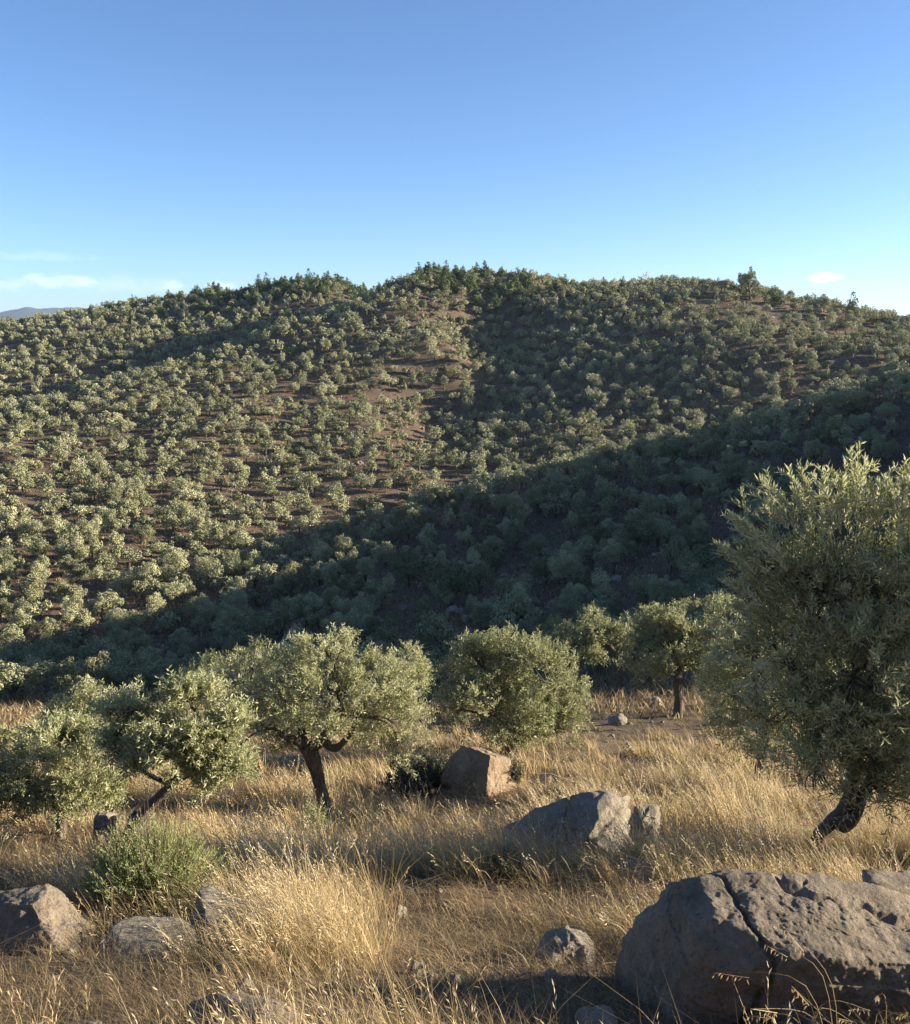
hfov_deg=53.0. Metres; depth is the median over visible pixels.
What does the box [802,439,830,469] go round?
olive tree
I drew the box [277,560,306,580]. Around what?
olive tree
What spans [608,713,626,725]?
rock
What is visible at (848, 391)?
olive tree
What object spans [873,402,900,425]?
olive tree
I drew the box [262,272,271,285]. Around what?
pine tree
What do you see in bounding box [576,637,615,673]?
olive tree
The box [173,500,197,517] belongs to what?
olive tree
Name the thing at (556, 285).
pine tree
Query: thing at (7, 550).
olive tree
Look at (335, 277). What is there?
pine tree
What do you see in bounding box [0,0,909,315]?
sky
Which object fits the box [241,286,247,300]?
pine tree
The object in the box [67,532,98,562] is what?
olive tree
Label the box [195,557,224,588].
olive tree
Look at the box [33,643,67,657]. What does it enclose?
olive tree
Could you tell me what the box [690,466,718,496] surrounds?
olive tree
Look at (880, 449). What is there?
olive tree
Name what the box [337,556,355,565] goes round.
olive tree
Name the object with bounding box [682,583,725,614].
olive tree
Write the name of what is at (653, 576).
olive tree
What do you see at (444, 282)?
pine tree
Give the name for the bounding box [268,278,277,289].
pine tree
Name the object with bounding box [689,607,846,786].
olive tree
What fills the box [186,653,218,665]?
olive tree
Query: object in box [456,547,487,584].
olive tree
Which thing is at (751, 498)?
olive tree
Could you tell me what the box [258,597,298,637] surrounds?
olive tree
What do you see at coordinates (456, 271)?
pine tree
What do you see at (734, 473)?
olive tree
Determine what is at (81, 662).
olive tree
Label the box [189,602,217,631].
olive tree
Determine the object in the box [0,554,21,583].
olive tree
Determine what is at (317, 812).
olive shoots
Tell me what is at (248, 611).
olive tree
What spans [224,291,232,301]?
pine tree
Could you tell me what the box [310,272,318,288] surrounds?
pine tree
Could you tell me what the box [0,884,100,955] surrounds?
rock
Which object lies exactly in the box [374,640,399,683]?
olive tree
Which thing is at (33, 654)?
olive tree
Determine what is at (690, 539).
olive tree
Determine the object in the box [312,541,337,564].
olive tree
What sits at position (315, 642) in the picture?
olive tree
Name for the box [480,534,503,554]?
olive tree
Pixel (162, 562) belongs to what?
olive tree
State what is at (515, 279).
pine tree
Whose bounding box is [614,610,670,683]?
olive tree
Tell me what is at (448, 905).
pebbles
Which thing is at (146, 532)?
olive tree
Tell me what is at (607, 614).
olive tree
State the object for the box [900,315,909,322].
olive tree
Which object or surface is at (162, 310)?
pine tree
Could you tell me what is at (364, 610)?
olive tree
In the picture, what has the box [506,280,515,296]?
pine tree
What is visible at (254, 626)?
olive tree
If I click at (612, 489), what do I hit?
olive tree
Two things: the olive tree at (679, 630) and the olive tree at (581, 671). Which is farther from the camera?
the olive tree at (581, 671)
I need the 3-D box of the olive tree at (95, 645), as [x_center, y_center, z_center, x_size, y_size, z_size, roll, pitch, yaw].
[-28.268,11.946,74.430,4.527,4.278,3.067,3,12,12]
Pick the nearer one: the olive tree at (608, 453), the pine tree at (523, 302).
the olive tree at (608, 453)
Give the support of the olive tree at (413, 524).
on the ground at (448, 535)
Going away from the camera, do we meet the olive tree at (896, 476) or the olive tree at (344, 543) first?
the olive tree at (896, 476)
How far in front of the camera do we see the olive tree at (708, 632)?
25.23 m
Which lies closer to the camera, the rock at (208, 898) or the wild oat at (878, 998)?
the wild oat at (878, 998)
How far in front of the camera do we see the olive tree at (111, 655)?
65.86 m
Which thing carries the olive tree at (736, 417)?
on the ground at (448, 535)
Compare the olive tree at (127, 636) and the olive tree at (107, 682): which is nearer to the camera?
the olive tree at (107, 682)
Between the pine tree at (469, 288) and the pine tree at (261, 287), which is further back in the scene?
the pine tree at (261, 287)
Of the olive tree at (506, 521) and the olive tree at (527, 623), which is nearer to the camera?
the olive tree at (527, 623)
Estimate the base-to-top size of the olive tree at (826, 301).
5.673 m
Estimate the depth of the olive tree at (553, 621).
42.86 m
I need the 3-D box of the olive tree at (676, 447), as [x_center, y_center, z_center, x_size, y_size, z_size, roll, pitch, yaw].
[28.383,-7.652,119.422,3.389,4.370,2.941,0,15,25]
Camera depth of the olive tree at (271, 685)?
12.88 m
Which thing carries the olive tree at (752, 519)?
on the ground at (448, 535)
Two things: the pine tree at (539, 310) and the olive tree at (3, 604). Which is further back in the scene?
the pine tree at (539, 310)
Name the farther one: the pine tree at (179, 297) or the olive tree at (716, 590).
the pine tree at (179, 297)
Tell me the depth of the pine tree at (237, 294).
330.99 m
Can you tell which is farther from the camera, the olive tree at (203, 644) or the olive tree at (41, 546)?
the olive tree at (41, 546)
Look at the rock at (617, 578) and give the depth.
82.13 m
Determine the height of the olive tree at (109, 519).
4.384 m
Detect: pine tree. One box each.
[101,308,107,319]
[122,307,130,320]
[159,306,164,315]
[175,292,182,300]
[192,285,203,298]
[193,297,207,311]
[199,299,208,312]
[203,282,213,302]
[206,301,215,313]
[210,281,218,290]
[217,287,225,302]
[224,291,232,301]
[233,288,240,300]
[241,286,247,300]
[245,283,252,293]
[247,285,261,296]
[249,291,257,303]
[254,274,261,292]
[256,279,267,295]
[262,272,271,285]
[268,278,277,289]
[268,290,277,299]
[279,275,289,287]
[281,278,289,292]
[288,285,298,295]
[292,273,302,284]
[303,278,307,291]
[304,268,311,284]
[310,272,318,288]
[315,282,325,294]
[320,272,330,289]
[324,270,330,279]
[333,273,339,287]
[336,276,348,290]
[418,273,423,286]
[422,261,434,274]
[425,276,434,288]
[431,262,439,276]
[437,260,451,278]
[438,274,450,290]
[447,273,461,292]
[452,267,459,278]
[456,268,463,281]
[462,266,467,277]
[463,271,479,292]
[463,278,473,293]
[472,291,485,306]
[473,262,481,275]
[481,260,491,278]
[481,269,488,281]
[484,279,493,293]
[486,298,498,313]
[490,293,501,311]
[494,275,502,289]
[496,283,511,297]
[497,266,505,277]
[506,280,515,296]
[510,273,519,290]
[513,283,525,298]
[515,267,520,278]
[517,305,523,315]
[518,268,526,282]
[521,295,527,309]
[522,272,534,289]
[526,284,537,299]
[535,306,543,313]
[545,286,554,296]
[550,279,559,292]
[560,274,568,286]
[560,298,565,308]
[565,280,576,295]
[582,290,591,308]
[602,282,610,296]
[769,288,782,304]
[844,291,860,315]
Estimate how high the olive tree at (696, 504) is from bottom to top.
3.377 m
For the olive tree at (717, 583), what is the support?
on the ground at (448, 535)
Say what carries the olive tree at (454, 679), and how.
on the ground at (448, 535)
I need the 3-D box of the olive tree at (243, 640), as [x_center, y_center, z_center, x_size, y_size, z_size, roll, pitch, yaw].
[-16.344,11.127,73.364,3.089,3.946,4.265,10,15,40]
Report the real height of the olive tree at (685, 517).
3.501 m
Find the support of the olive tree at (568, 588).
on the ground at (448, 535)
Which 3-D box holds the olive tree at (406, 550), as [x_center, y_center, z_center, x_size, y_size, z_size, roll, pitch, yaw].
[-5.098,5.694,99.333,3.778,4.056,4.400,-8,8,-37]
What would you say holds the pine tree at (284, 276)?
on the ground at (448, 535)
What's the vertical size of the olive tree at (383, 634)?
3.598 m
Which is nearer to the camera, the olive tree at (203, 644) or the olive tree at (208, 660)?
the olive tree at (208, 660)
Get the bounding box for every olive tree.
[0,544,21,559]
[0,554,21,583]
[0,582,21,603]
[0,598,14,620]
[0,623,30,652]
[0,637,29,655]
[0,644,21,695]
[0,650,30,667]
[0,654,40,701]
[0,660,55,704]
[0,707,135,841]
[1,607,40,646]
[3,678,41,695]
[5,596,32,624]
[15,519,46,539]
[18,570,47,602]
[18,647,65,686]
[21,641,78,675]
[22,554,50,571]
[24,650,55,684]
[25,536,50,558]
[29,560,51,583]
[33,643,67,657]
[35,632,62,649]
[38,617,66,639]
[38,678,115,744]
[42,513,75,539]
[47,650,118,699]
[51,579,76,596]
[53,540,77,561]
[55,538,63,551]
[55,584,87,608]
[58,554,82,570]
[58,658,86,678]
[60,596,95,627]
[62,563,89,585]
[64,673,96,699]
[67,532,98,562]
[69,514,102,543]
[76,635,127,660]
[80,634,124,660]
[82,589,124,619]
[84,655,117,671]
[84,665,264,841]
[87,655,159,689]
[89,564,123,587]
[89,671,109,693]
[91,506,128,531]
[94,651,134,688]
[95,483,122,505]
[101,606,143,635]
[106,568,135,598]
[107,623,150,650]
[108,477,146,500]
[111,657,162,698]
[111,664,166,689]
[114,649,133,664]
[122,559,161,598]
[122,636,153,664]
[128,664,170,704]
[129,522,155,543]
[134,645,162,664]
[142,592,166,620]
[146,553,179,582]
[158,659,186,691]
[159,564,185,582]
[159,581,195,602]
[160,634,285,744]
[161,607,186,630]
[161,651,195,668]
[166,545,189,569]
[167,627,197,656]
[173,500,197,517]
[181,511,217,532]
[183,596,219,620]
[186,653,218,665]
[187,592,218,624]
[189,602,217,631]
[191,629,227,656]
[192,555,214,579]
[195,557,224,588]
[199,622,437,824]
[202,641,232,656]
[209,604,243,630]
[213,520,239,546]
[213,615,251,641]
[217,597,254,620]
[221,549,241,577]
[221,628,267,654]
[223,535,249,554]
[225,561,248,579]
[227,576,247,591]
[228,586,249,607]
[234,616,275,640]
[242,558,265,577]
[242,562,278,591]
[249,611,280,631]
[253,537,270,559]
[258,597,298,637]
[270,567,303,597]
[274,570,302,595]
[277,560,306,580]
[282,623,315,644]
[291,591,321,625]
[293,595,346,627]
[298,499,322,517]
[311,633,327,661]
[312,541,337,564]
[319,607,370,648]
[320,558,350,584]
[322,586,348,615]
[330,534,365,565]
[334,605,372,626]
[335,546,357,575]
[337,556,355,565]
[340,575,365,596]
[352,591,374,615]
[354,616,394,646]
[355,557,376,584]
[361,538,380,559]
[362,521,381,537]
[365,572,395,609]
[369,624,408,655]
[370,541,396,566]
[372,639,436,712]
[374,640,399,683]
[379,523,407,544]
[383,648,433,691]
[389,548,434,579]
[390,555,422,587]
[391,504,415,521]
[397,545,423,576]
[401,509,422,541]
[407,507,438,530]
[412,596,434,626]
[412,610,469,658]
[414,488,449,508]
[419,649,463,694]
[424,620,597,760]
[429,580,469,605]
[430,557,479,607]
[434,485,457,507]
[437,576,470,605]
[445,664,465,690]
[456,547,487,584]
[456,627,477,652]
[465,490,494,518]
[466,594,499,619]
[467,543,494,562]
[467,559,497,593]
[473,610,507,634]
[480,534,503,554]
[488,493,520,521]
[489,582,542,630]
[491,572,534,603]
[496,516,523,535]
[502,522,528,549]
[502,622,536,666]
[504,619,534,636]
[505,492,532,528]
[521,533,549,559]
[523,554,558,585]
[524,485,551,512]
[528,624,552,640]
[532,607,580,634]
[535,613,601,676]
[540,543,587,561]
[541,630,586,680]
[546,467,570,483]
[546,482,571,498]
[547,549,580,591]
[547,593,579,620]
[548,601,638,691]
[560,582,581,610]
[561,511,578,539]
[561,541,585,572]
[566,562,598,597]
[566,598,604,624]
[568,489,596,509]
[572,567,620,616]
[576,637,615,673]
[577,535,595,556]
[579,524,605,542]
[583,443,612,467]
[589,611,622,655]
[592,539,629,574]
[593,480,621,503]
[598,442,624,464]
[599,517,625,536]
[603,597,626,620]
[606,530,639,561]
[613,631,657,661]
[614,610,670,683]
[616,589,751,717]
[620,515,656,553]
[622,606,656,629]
[625,435,656,455]
[629,570,679,607]
[638,574,675,608]
[639,492,662,517]
[644,511,677,546]
[644,576,692,610]
[651,457,684,474]
[651,517,677,548]
[652,441,672,456]
[658,533,686,575]
[659,437,684,465]
[660,468,707,494]
[675,492,702,510]
[675,524,707,550]
[675,547,705,586]
[676,503,706,535]
[682,573,728,592]
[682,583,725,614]
[685,583,746,618]
[685,596,791,726]
[687,515,709,540]
[688,430,710,445]
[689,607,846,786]
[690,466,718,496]
[690,543,720,555]
[693,543,740,577]
[694,439,716,464]
[702,472,729,503]
[709,433,741,457]
[709,436,909,862]
[716,445,744,483]
[726,462,748,485]
[727,407,747,433]
[728,546,754,571]
[730,519,753,548]
[733,479,757,501]
[737,564,763,602]
[741,459,776,489]
[741,507,776,554]
[743,492,761,506]
[745,500,779,526]
[776,478,797,508]
[786,394,816,414]
[796,514,829,548]
[802,415,838,443]
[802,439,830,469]
[802,475,833,505]
[813,390,846,414]
[815,294,831,312]
[816,402,842,427]
[819,414,864,439]
[839,386,874,412]
[843,387,871,414]
[851,376,879,401]
[852,426,880,451]
[853,507,892,545]
[868,520,906,541]
[870,433,899,464]
[872,315,886,322]
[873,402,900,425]
[883,377,909,398]
[886,316,899,321]
[886,469,909,487]
[893,476,907,498]
[896,367,909,384]
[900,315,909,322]
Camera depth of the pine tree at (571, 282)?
275.75 m
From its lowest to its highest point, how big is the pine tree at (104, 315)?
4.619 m
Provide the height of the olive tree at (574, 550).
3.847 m
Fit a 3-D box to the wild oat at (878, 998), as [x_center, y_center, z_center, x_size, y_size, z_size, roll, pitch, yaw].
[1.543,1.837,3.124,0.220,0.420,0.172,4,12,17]
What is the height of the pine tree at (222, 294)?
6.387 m
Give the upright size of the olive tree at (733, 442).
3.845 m
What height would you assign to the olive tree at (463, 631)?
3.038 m
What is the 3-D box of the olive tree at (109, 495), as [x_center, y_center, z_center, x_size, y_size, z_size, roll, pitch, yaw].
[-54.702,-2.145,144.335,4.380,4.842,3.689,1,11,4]
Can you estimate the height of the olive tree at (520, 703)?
3.144 m
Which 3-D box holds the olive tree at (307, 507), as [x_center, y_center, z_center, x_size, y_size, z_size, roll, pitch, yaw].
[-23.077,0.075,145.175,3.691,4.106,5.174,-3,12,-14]
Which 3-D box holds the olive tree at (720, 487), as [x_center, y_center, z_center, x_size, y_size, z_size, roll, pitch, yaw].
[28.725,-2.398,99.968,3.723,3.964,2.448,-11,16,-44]
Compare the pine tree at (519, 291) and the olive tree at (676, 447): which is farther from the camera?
the pine tree at (519, 291)
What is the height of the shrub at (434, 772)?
0.973 m
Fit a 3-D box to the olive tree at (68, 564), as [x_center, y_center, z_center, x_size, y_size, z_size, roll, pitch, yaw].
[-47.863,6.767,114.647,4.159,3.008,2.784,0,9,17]
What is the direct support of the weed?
on the ground at (448, 535)
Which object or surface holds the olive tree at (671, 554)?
on the ground at (448, 535)
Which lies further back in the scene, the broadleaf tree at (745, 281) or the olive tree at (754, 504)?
the broadleaf tree at (745, 281)
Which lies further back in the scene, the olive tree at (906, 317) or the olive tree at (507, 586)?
the olive tree at (906, 317)
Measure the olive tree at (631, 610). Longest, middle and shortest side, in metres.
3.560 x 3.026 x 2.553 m
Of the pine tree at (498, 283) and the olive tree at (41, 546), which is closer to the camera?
the olive tree at (41, 546)
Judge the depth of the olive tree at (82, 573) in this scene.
110.09 m
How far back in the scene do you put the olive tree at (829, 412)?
113.52 m
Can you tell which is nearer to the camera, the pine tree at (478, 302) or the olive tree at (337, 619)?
the olive tree at (337, 619)
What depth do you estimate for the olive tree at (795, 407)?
125.07 m
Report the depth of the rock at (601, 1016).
3.90 m
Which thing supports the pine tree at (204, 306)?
on the ground at (448, 535)
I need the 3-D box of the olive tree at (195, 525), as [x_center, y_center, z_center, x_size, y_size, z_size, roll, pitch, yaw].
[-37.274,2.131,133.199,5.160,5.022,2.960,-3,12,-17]
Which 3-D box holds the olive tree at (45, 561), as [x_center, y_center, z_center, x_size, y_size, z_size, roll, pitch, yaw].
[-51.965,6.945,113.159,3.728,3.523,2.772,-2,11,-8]
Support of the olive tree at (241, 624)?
on the ground at (448, 535)
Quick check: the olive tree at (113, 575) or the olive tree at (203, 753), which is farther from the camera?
the olive tree at (113, 575)
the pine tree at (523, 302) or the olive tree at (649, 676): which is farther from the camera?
the pine tree at (523, 302)
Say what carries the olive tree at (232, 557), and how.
on the ground at (448, 535)
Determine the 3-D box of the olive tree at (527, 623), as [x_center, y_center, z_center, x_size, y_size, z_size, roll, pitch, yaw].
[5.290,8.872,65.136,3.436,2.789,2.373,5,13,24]
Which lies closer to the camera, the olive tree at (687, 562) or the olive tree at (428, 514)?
the olive tree at (687, 562)
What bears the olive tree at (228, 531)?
on the ground at (448, 535)
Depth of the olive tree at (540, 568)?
87.92 m
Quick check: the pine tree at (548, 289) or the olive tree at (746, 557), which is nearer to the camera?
the olive tree at (746, 557)
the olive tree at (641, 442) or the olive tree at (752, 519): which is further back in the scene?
the olive tree at (641, 442)
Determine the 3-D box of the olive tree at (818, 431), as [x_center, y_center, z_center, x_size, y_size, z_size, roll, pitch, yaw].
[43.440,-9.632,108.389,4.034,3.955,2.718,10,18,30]
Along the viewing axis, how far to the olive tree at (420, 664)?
31.63 m
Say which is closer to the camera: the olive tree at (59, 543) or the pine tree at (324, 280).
the olive tree at (59, 543)
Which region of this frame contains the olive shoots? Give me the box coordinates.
[294,788,332,835]
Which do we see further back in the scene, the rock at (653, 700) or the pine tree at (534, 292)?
the pine tree at (534, 292)
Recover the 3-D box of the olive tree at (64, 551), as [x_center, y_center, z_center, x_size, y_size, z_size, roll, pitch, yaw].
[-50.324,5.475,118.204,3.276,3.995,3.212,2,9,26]
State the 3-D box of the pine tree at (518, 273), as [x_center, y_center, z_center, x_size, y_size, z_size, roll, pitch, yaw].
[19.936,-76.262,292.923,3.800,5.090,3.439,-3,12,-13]
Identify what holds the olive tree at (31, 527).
on the ground at (448, 535)
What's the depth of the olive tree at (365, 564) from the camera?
95.34 m
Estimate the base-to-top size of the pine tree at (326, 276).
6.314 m
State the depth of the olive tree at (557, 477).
122.15 m
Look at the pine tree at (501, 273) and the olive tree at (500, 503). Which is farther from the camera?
the pine tree at (501, 273)
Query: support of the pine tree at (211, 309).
on the ground at (448, 535)
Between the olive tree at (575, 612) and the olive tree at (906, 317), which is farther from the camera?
the olive tree at (906, 317)
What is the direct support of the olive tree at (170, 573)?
on the ground at (448, 535)
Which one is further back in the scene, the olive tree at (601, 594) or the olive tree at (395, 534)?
the olive tree at (395, 534)
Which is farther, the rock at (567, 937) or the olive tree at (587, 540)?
the olive tree at (587, 540)
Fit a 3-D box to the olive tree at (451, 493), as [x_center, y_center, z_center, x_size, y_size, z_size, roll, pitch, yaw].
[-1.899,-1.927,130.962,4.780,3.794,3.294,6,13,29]
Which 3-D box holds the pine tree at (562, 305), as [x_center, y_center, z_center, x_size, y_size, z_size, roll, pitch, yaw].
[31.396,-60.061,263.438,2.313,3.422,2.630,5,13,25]
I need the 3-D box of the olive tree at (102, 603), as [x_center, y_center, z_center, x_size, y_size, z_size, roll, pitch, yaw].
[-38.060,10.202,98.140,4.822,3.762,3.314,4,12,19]
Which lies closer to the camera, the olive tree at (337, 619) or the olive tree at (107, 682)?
the olive tree at (107, 682)
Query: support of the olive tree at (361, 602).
on the ground at (448, 535)
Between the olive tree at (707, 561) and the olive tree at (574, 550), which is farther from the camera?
the olive tree at (574, 550)
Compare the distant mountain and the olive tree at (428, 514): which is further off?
the distant mountain
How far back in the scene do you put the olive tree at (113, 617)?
90.34 m
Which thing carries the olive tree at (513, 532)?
on the ground at (448, 535)
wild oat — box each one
[712,929,836,1023]
[747,1001,869,1023]
[874,994,909,1023]
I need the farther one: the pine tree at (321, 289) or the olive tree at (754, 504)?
the pine tree at (321, 289)
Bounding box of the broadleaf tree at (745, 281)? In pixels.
[737,266,759,299]
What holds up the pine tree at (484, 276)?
on the ground at (448, 535)
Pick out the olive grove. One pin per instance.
(480, 482)
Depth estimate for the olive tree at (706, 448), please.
114.34 m
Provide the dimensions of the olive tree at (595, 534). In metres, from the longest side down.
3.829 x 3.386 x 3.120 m
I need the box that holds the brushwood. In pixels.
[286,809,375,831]
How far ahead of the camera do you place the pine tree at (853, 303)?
243.09 m
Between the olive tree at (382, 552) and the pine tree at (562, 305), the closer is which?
the olive tree at (382, 552)
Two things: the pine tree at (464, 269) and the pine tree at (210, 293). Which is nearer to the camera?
the pine tree at (464, 269)
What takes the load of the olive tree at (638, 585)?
on the ground at (448, 535)
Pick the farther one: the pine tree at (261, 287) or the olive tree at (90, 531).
the pine tree at (261, 287)
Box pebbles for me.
[2,315,909,1023]
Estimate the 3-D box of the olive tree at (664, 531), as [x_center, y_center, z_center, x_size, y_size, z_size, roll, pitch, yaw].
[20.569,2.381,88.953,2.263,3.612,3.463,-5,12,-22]
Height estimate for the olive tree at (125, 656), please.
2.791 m
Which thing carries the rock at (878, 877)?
on the ground at (448, 535)
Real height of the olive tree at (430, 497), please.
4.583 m
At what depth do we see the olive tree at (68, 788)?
10.45 m
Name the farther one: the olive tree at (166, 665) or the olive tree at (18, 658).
the olive tree at (18, 658)
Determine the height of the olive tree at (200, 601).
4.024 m
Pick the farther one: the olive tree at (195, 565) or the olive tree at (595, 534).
the olive tree at (195, 565)
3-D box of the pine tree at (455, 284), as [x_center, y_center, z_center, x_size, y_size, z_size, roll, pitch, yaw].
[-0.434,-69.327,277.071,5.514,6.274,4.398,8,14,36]
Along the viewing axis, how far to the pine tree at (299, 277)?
337.03 m
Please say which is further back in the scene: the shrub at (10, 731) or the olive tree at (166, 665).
the olive tree at (166, 665)
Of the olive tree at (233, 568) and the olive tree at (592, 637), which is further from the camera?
the olive tree at (233, 568)
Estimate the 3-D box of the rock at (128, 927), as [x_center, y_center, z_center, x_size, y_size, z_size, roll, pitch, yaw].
[-1.734,2.468,5.161,0.556,0.197,0.368,0,11,0]
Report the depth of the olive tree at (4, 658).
65.39 m
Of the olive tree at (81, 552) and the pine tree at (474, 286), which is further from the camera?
the pine tree at (474, 286)
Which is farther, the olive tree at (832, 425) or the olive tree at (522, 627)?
the olive tree at (832, 425)
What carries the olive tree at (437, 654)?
on the ground at (448, 535)
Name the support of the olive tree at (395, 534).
on the ground at (448, 535)
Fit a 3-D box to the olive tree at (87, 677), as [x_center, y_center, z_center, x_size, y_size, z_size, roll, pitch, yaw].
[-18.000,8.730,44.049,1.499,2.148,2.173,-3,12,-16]
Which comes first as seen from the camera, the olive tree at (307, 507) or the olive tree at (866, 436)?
the olive tree at (866, 436)
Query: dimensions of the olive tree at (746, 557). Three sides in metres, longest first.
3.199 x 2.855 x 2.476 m
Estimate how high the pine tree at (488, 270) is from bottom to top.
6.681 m
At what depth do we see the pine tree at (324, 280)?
322.42 m
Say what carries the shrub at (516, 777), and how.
on the ground at (448, 535)
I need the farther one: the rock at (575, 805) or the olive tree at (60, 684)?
the olive tree at (60, 684)
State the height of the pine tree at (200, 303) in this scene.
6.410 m
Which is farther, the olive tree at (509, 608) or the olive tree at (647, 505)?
the olive tree at (647, 505)
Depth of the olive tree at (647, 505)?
99.70 m
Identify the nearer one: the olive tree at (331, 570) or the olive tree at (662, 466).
the olive tree at (331, 570)
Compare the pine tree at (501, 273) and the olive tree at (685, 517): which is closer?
the olive tree at (685, 517)
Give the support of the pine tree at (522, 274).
on the ground at (448, 535)
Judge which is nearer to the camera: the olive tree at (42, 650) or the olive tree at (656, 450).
the olive tree at (42, 650)
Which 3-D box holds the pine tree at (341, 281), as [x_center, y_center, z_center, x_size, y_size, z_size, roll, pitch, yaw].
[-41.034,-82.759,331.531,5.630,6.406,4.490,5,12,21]
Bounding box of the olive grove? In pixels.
[0,264,909,695]
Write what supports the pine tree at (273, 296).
on the ground at (448, 535)
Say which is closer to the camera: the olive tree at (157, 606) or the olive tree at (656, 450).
the olive tree at (157, 606)
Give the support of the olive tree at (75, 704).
on the ground at (448, 535)
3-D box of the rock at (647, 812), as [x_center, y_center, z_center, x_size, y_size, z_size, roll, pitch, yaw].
[2.076,3.515,9.970,0.455,0.570,0.382,0,11,0]
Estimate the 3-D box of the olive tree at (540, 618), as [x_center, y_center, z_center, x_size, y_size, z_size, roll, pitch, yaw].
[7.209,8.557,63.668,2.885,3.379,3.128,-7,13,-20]
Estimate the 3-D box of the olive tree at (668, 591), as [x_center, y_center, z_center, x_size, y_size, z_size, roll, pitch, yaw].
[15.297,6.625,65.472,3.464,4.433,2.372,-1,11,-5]
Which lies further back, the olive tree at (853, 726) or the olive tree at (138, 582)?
the olive tree at (138, 582)
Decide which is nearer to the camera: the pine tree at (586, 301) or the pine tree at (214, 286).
the pine tree at (586, 301)
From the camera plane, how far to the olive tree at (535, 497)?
114.33 m
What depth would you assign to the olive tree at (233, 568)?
109.04 m
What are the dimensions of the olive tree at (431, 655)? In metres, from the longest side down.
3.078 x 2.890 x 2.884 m
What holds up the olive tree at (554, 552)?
on the ground at (448, 535)
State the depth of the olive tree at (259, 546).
125.32 m
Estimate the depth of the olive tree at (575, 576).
80.36 m
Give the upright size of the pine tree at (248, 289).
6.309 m
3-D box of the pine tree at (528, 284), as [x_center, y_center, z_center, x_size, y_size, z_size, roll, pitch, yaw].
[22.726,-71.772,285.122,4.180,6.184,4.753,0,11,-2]
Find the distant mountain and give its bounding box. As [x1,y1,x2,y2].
[0,307,87,323]
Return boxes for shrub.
[0,723,20,744]
[81,797,238,917]
[377,740,452,799]
[506,754,526,784]
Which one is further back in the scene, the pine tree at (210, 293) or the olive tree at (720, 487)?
the pine tree at (210, 293)
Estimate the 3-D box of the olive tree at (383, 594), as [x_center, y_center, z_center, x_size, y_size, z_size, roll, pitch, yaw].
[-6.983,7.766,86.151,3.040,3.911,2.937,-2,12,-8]
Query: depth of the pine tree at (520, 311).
269.05 m
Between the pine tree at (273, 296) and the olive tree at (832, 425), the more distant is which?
the pine tree at (273, 296)
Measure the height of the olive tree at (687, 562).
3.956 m
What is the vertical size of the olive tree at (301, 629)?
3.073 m
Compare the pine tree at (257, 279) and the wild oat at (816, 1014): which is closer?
the wild oat at (816, 1014)
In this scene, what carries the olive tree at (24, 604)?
on the ground at (448, 535)
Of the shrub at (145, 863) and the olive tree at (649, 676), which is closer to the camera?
the shrub at (145, 863)
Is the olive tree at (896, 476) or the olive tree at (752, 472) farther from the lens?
the olive tree at (752, 472)
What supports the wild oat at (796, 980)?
on the ground at (448, 535)
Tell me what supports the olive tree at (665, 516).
on the ground at (448, 535)
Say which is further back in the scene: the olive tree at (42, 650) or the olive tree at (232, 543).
the olive tree at (232, 543)
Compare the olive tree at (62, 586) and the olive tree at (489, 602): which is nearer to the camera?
the olive tree at (489, 602)
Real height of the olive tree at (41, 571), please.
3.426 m
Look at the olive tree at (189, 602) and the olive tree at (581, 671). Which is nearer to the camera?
the olive tree at (581, 671)
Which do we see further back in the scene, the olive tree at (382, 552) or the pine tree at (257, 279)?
the pine tree at (257, 279)
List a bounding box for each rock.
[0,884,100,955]
[47,866,86,877]
[93,812,118,844]
[99,916,196,954]
[184,991,300,1023]
[189,885,285,946]
[440,745,516,800]
[501,790,630,859]
[537,925,596,965]
[574,1005,617,1023]
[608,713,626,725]
[610,575,621,582]
[614,868,909,1023]
[618,859,665,886]
[628,804,660,845]
[646,696,661,706]
[724,503,735,509]
[862,868,909,894]
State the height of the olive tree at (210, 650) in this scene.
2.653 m
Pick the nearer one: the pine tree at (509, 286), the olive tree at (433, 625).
the olive tree at (433, 625)
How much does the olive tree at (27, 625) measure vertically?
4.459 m
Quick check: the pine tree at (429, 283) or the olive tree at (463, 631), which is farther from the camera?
the pine tree at (429, 283)
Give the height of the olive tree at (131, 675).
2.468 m
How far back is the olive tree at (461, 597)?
85.66 m
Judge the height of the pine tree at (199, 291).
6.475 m
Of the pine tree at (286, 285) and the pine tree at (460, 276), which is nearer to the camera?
the pine tree at (460, 276)
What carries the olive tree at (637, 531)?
on the ground at (448, 535)
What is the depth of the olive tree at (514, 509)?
110.53 m
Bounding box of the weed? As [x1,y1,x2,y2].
[484,842,534,886]
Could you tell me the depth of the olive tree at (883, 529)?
75.35 m
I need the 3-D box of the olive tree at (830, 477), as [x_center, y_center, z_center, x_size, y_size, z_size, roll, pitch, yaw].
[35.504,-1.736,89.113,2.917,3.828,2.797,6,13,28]
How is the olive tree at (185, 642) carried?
on the ground at (448, 535)
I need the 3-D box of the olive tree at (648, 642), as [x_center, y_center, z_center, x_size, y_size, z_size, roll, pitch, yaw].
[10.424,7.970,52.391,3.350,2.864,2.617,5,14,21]
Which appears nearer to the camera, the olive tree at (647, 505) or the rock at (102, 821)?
the rock at (102, 821)
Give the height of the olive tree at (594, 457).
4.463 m
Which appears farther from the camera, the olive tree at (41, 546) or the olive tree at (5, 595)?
the olive tree at (41, 546)
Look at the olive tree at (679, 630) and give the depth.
28.20 m
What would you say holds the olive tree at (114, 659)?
on the ground at (448, 535)
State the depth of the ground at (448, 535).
147.63 m
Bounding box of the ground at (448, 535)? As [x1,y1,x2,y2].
[0,277,909,1023]

